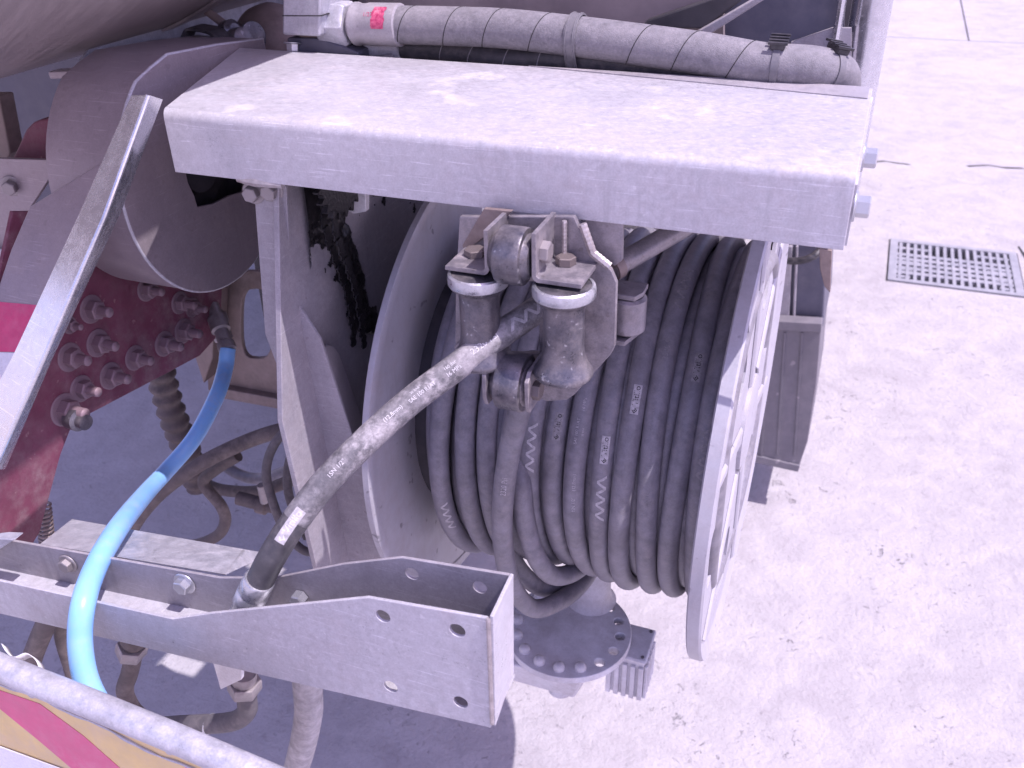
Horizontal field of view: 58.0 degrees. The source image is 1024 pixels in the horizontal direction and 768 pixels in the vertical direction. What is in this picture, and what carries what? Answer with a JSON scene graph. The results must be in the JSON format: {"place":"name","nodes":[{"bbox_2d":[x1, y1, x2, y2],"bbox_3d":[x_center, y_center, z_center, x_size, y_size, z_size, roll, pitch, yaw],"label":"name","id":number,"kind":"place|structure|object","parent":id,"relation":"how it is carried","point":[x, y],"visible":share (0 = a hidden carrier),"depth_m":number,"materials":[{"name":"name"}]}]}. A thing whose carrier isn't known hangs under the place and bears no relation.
{"place":"outdoors","nodes":[
{"label":"outdoors","id":0,"kind":"place"},
{"bbox_2d":[0,652,284,767],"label":"warning board","id":1,"kind":"object","parent":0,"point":[49,719],"visible":1,"depth_m":0.65,"materials":[{"name":"metal"}]},
{"bbox_2d":[1,643,44,668],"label":"torn tape","id":2,"kind":"object","parent":1,"relation":"attached to","point":[23,656],"visible":0.8,"depth_m":0.80,"materials":[{"name":"white plastic"}]},
{"bbox_2d":[0,37,1023,767],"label":"concrete slab","id":3,"kind":"structure","parent":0,"point":[872,613],"depth_m":2.22,"materials":[{"name":"grey concrete"}]},
{"bbox_2d":[358,0,851,229],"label":"truck body","id":4,"kind":"object","parent":3,"relation":"on","point":[813,22],"visible":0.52,"depth_m":0.90,"materials":[{"name":"paint"}]},
{"bbox_2d":[0,0,261,77],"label":"tank","id":5,"kind":"object","parent":4,"relation":"on","point":[34,34],"visible":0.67,"depth_m":0.81,"materials":[{"name":"metal"}]},
{"bbox_2d":[0,55,81,202],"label":"wall plate","id":6,"kind":"object","parent":5,"relation":"attached to","point":[26,99],"depth_m":1.29,"materials":[{"name":"brown metal"}]},
{"bbox_2d":[193,453,242,543],"bbox_3d":[-0.470,0.180,1.376,0.184,0.221,0.037,10,33,18],"label":"hose","id":7,"kind":"object","parent":4,"relation":"attached to","point":[211,494],"visible":0.79,"depth_m":1.33,"materials":[{"name":"black rubber"}]},
{"bbox_2d":[273,0,423,568],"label":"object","id":8,"kind":"object","parent":4,"relation":"attached to","point":[373,236],"visible":0.27,"depth_m":0.89,"materials":[{"name":"metal"}]},
{"bbox_2d":[261,430,309,556],"bbox_3d":[-0.235,0.115,1.036,0.090,0.190,0.026,-4,31,-4],"label":"hose","id":9,"kind":"object","parent":8,"relation":"hanging from","point":[270,452],"visible":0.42,"depth_m":1.03,"materials":[{"name":"black rubber"}]},
{"bbox_2d":[283,458,305,539],"bbox_3d":[-0.230,0.110,1.047,0.063,0.164,0.018,1,31,3],"label":"hose","id":10,"kind":"object","parent":8,"relation":"hanging from","point":[288,489],"visible":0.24,"depth_m":1.05,"materials":[{"name":"black rubber"}]},
{"bbox_2d":[313,188,358,219],"bbox_3d":[-0.164,-0.191,0.826,0.026,0.084,0.083,10,33,18],"label":"sprocket","id":11,"kind":"object","parent":8,"relation":"attached to","point":[339,204],"visible":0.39,"depth_m":0.82,"materials":[{"name":"black metal"}]},
{"bbox_2d":[319,206,366,348],"bbox_3d":[-0.160,-0.107,0.871,0.013,0.179,0.036,10,33,18],"label":"drive chain","id":12,"kind":"object","parent":11,"relation":"hanging from","point":[341,253],"visible":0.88,"depth_m":0.88,"materials":[{"name":"black metal"}]},
{"bbox_2d":[349,193,368,212],"bbox_3d":[-0.154,-0.179,0.879,0.040,0.034,0.008,10,33,18],"label":"angle bracket","id":13,"kind":"object","parent":8,"relation":"attached to","point":[361,205],"visible":0.38,"depth_m":0.88,"materials":[{"name":"grey metal"}]},
{"bbox_2d":[163,48,878,291],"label":"top beam","id":14,"kind":"structure","parent":8,"relation":"on","point":[779,162],"depth_m":0.69,"materials":[{"name":"metal"}]},
{"bbox_2d":[0,94,162,469],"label":"angle brace","id":15,"kind":"object","parent":14,"relation":"attached to","point":[23,376],"visible":1,"depth_m":0.71,"materials":[{"name":"metal"}]},
{"bbox_2d":[241,184,380,561],"bbox_3d":[-0.178,0.021,0.917,0.108,0.479,0.048,-4,31,-5],"label":"support strap","id":16,"kind":"object","parent":14,"relation":"attached to","point":[340,417],"visible":0.59,"depth_m":0.89,"materials":[{"name":"metal"}]},
{"bbox_2d":[362,201,788,660],"bbox_3d":[0.068,0.008,1.072,0.416,0.516,0.516,10,33,18],"label":"hose reel","id":17,"kind":"object","parent":16,"relation":"attached to","point":[403,520],"visible":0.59,"depth_m":0.94,"materials":[{"name":"paint"}]},
{"bbox_2d":[196,256,276,407],"bbox_3d":[-0.200,-0.124,1.219,0.458,0.325,0.200,10,33,18],"label":"frame plate","id":18,"kind":"object","parent":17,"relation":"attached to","point":[253,380],"visible":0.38,"depth_m":1.26,"materials":[{"name":"brown metal"}]},
{"bbox_2d":[0,211,221,542],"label":"chassis gusset","id":19,"kind":"object","parent":18,"relation":"attached to","point":[121,338],"visible":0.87,"depth_m":0.96,"materials":[{"name":"red paint"}]},
{"bbox_2d":[37,501,54,543],"bbox_3d":[-0.514,0.155,1.016,0.033,0.062,0.018,10,33,18],"label":"coil spring","id":20,"kind":"object","parent":19,"relation":"attached to","point":[47,525],"visible":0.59,"depth_m":1.01,"materials":[{"name":"grey metal"}]},
{"bbox_2d":[0,163,100,378],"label":"tape plate","id":21,"kind":"object","parent":19,"relation":"attached to","point":[44,234],"visible":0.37,"depth_m":0.83,"materials":[{"name":"metal"}]},
{"bbox_2d":[46,0,282,292],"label":"drum cover","id":22,"kind":"object","parent":19,"relation":"on","point":[195,233],"visible":0.53,"depth_m":0.88,"materials":[{"name":"metal"}]},
{"bbox_2d":[0,157,48,253],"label":"bracket","id":23,"kind":"object","parent":22,"relation":"attached to","point":[24,182],"visible":0.63,"depth_m":0.93,"materials":[{"name":"metal"}]},
{"bbox_2d":[14,117,48,157],"bbox_3d":[-0.478,-0.260,0.963,0.092,0.058,0.050,10,33,18],"label":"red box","id":24,"kind":"object","parent":22,"relation":"attached to","point":[33,143],"visible":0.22,"depth_m":0.94,"materials":[{"name":"paint"}]},
{"bbox_2d":[181,9,265,43],"bbox_3d":[-0.318,-0.385,1.012,0.070,0.048,0.067,10,33,18],"label":"hose clamp bolt","id":25,"kind":"object","parent":22,"relation":"attached to","point":[234,28],"visible":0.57,"depth_m":1.01,"materials":[{"name":"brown metal"}]},
{"bbox_2d":[237,2,294,50],"bbox_3d":[-0.283,-0.387,1.066,0.099,0.097,0.066,10,33,18],"label":"dome cover","id":26,"kind":"object","parent":22,"relation":"on","point":[267,17],"visible":0.23,"depth_m":1.03,"materials":[{"name":"metal"}]},
{"bbox_2d":[214,309,232,342],"bbox_3d":[-0.396,-0.084,1.155,0.063,0.083,0.069,10,33,18],"label":"pipe fitting","id":27,"kind":"object","parent":19,"relation":"attached to","point":[231,334],"visible":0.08,"depth_m":1.18,"materials":[{"name":"metal"}]},
{"bbox_2d":[67,302,236,693],"bbox_3d":[-0.356,0.096,0.932,0.077,0.124,0.582,-3,31,-3],"label":"blue tube","id":28,"kind":"object","parent":27,"relation":"attached to","point":[82,608],"visible":0.85,"depth_m":0.81,"materials":[{"name":"plastic"}]},
{"bbox_2d":[0,532,514,727],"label":"tapered channel","id":29,"kind":"object","parent":19,"relation":"attached to","point":[435,638],"visible":0.99,"depth_m":0.65,"materials":[{"name":"metal"}]},
{"bbox_2d":[23,622,55,665],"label":"hose","id":30,"kind":"object","parent":29,"relation":"hanging from","point":[38,640],"visible":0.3,"depth_m":1.03,"materials":[{"name":"black rubber"}]},
{"bbox_2d":[53,627,70,678],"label":"hose","id":31,"kind":"object","parent":30,"relation":"attached to","point":[60,637],"visible":0.27,"depth_m":1.08,"materials":[{"name":"black rubber"}]},
{"bbox_2d":[41,519,257,574],"bbox_3d":[-0.323,0.137,0.827,0.235,0.060,0.088,10,33,18],"label":"folded tray","id":32,"kind":"object","parent":29,"relation":"attached to","point":[83,536],"visible":0.83,"depth_m":0.81,"materials":[{"name":"metal"}]},
{"bbox_2d":[164,664,261,734],"bbox_3d":[-0.323,0.307,0.929,0.247,0.258,0.053,17,36,27],"label":"elbow fitting","id":33,"kind":"object","parent":29,"relation":"attached to","point":[244,688],"visible":0.77,"depth_m":0.89,"materials":[{"name":"metal"}]},
{"bbox_2d":[115,641,147,708],"bbox_3d":[-0.411,0.344,1.024,0.070,0.224,0.033,10,33,18],"label":"hex fitting","id":34,"kind":"object","parent":33,"relation":"attached to","point":[130,657],"visible":0.54,"depth_m":0.99,"materials":[{"name":"metal"}]},
{"bbox_2d":[284,682,322,767],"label":"hose","id":35,"kind":"object","parent":29,"relation":"hanging from","point":[308,712],"visible":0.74,"depth_m":0.76,"materials":[{"name":"grey rubber"}]},
{"bbox_2d":[148,369,210,494],"bbox_3d":[-0.485,0.063,1.347,0.046,0.241,0.060,10,33,18],"label":"corrugated hose","id":36,"kind":"object","parent":18,"relation":"hanging from","point":[175,424],"visible":0.54,"depth_m":1.31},
{"bbox_2d":[210,477,292,496],"bbox_3d":[-0.402,0.139,1.379,0.268,0.114,0.035,17,36,27],"label":"hose","id":37,"kind":"object","parent":36,"relation":"attached to","point":[226,490],"visible":0.36,"depth_m":1.38,"materials":[{"name":"black rubber"}]},
{"bbox_2d":[235,483,270,514],"bbox_3d":[-0.364,0.159,1.308,0.058,0.054,0.029,10,33,18],"label":"cylinder fitting","id":38,"kind":"object","parent":37,"relation":"attached to","point":[258,504],"visible":0.75,"depth_m":1.30,"materials":[{"name":"metal"}]},
{"bbox_2d":[116,423,279,559],"bbox_3d":[-0.440,0.192,1.335,0.407,0.356,0.056,2,31,6],"label":"hose","id":39,"kind":"object","parent":18,"relation":"hanging from","point":[185,473],"visible":0.45,"depth_m":1.26,"materials":[{"name":"black rubber"}]},
{"bbox_2d":[223,465,283,484],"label":"hose","id":40,"kind":"object","parent":18,"relation":"hanging from","point":[237,473],"visible":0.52,"depth_m":1.44,"materials":[{"name":"black rubber"}]},
{"bbox_2d":[229,212,778,617],"bbox_3d":[0.058,0.064,0.935,0.327,0.476,0.696,10,33,18],"label":"hydraulic hose","id":41,"kind":"object","parent":17,"relation":"attached to","point":[599,474],"visible":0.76,"depth_m":0.88,"materials":[{"name":"black rubber"}]},
{"bbox_2d":[282,0,368,55],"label":"clamp block","id":42,"kind":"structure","parent":14,"relation":"on","point":[304,17],"depth_m":0.91,"materials":[{"name":"metal"}]},
{"bbox_2d":[445,207,647,411],"bbox_3d":[0.021,-0.053,0.697,0.146,0.158,0.102,10,33,18],"label":"roller guide","id":43,"kind":"object","parent":14,"relation":"attached to","point":[592,305],"visible":0.98,"depth_m":0.66,"materials":[{"name":"metal"}]},
{"bbox_2d":[611,229,693,279],"bbox_3d":[0.110,-0.108,0.719,0.090,0.036,0.021,-22,37,-30],"label":"stay rod","id":44,"kind":"object","parent":43,"relation":"attached to","point":[646,248],"visible":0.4,"depth_m":0.71,"materials":[{"name":"metal"}]},
{"bbox_2d":[300,1,860,85],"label":"hydraulic hose","id":45,"kind":"object","parent":14,"relation":"on","point":[776,57],"visible":0.88,"depth_m":0.82,"materials":[{"name":"grey rubber"}]},
{"bbox_2d":[363,45,707,76],"bbox_3d":[0.035,-0.307,0.878,0.438,0.036,0.034,12,34,21],"label":"hydraulic hose","id":46,"kind":"object","parent":45,"relation":"attached to","point":[484,55],"visible":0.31,"depth_m":0.88,"materials":[{"name":"rubber"}]},
{"bbox_2d":[562,11,586,68],"bbox_3d":[0.059,-0.311,0.849,0.016,0.061,0.049,10,33,18],"label":"cable tie","id":47,"kind":"object","parent":45,"relation":"attached to","point":[571,23],"visible":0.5,"depth_m":0.83,"materials":[{"name":"grey plastic"}]},
{"bbox_2d":[780,244,832,323],"bbox_3d":[0.678,-0.277,2.154,0.138,0.205,0.300,10,33,18],"label":"under body box","id":48,"kind":"object","parent":4,"relation":"attached to","point":[806,292],"visible":0.45,"depth_m":2.07,"materials":[{"name":"metal"}]},
{"bbox_2d":[755,309,826,471],"bbox_3d":[0.578,-0.034,2.286,0.348,0.412,0.200,10,33,18],"label":"mud flap","id":49,"kind":"object","parent":48,"relation":"attached to","point":[790,400],"visible":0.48,"depth_m":2.17,"materials":[{"name":"grey metal"}]},
{"bbox_2d":[848,0,892,189],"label":"corner post","id":50,"kind":"object","parent":4,"relation":"attached to","point":[869,21],"visible":0.26,"depth_m":0.88,"materials":[{"name":"metal"}]},
{"bbox_2d":[886,238,1023,297],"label":"drain grate","id":51,"kind":"object","parent":3,"relation":"in","point":[987,271],"visible":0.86,"depth_m":3.56,"materials":[{"name":"metal"}]},
{"bbox_2d":[967,165,1023,168],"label":"crack","id":52,"kind":"object","parent":3,"relation":"on","point":[996,166],"visible":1,"depth_m":4.57,"materials":[{"name":"grey concrete"}]},
{"bbox_2d":[513,577,655,700],"bbox_3d":[0.068,0.299,1.147,0.212,0.165,0.169,10,33,18],"label":"motor","id":53,"kind":"object","parent":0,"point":[562,653],"visible":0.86,"depth_m":1.13,"materials":[{"name":"grey paint"}]},
{"bbox_2d":[887,0,967,40],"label":"concrete slab","id":54,"kind":"structure","parent":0,"point":[933,19],"depth_m":7.85,"materials":[{"name":"grey concrete"}]},
{"bbox_2d":[960,0,1023,43],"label":"concrete slab","id":55,"kind":"structure","parent":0,"point":[1001,21],"depth_m":7.79,"materials":[{"name":"grey concrete"}]}
]}

